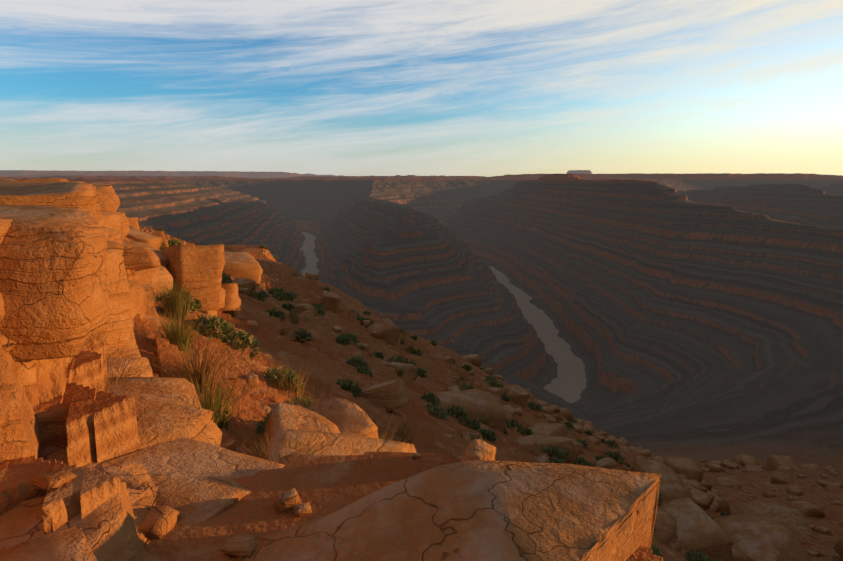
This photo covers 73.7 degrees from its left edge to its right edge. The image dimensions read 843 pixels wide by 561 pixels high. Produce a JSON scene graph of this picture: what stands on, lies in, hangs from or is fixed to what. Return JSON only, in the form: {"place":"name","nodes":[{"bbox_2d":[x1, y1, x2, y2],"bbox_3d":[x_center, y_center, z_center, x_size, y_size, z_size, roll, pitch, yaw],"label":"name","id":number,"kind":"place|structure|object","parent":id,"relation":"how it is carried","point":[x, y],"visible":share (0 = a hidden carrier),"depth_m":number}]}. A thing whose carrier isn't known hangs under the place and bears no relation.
{"place":"outdoors","nodes":[
{"label":"outdoors","id":0,"kind":"place"},
{"bbox_2d":[0,170,842,560],"bbox_3d":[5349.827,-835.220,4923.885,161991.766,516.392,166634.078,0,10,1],"label":"canyon terrain","id":1,"kind":"structure","parent":0,"point":[696,318],"depth_m":786.30},
{"bbox_2d":[0,178,221,560],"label":"rock cliff","id":2,"kind":"structure","parent":1,"relation":"on","point":[69,291],"depth_m":3.23},
{"bbox_2d":[0,437,661,560],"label":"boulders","id":3,"kind":"object","parent":1,"relation":"on","point":[481,510],"visible":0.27,"depth_m":2.44},
{"bbox_2d":[0,179,780,560],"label":"boulders","id":4,"kind":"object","parent":1,"relation":"on","point":[344,427],"depth_m":11.31},
{"bbox_2d":[92,228,732,560],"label":"shrubs","id":5,"kind":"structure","parent":1,"relation":"on","point":[177,304],"depth_m":9.02},
{"bbox_2d":[31,273,842,560],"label":"rocks","id":6,"kind":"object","parent":1,"relation":"on","point":[685,521],"depth_m":21.33},
{"bbox_2d":[0,0,842,176],"label":"sky","id":7,"kind":"structure","parent":0,"point":[487,88]},
{"bbox_2d":[300,232,586,403],"bbox_3d":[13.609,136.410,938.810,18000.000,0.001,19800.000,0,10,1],"label":"river","id":8,"kind":"structure","parent":0,"point":[568,384],"depth_m":1065.02}
]}

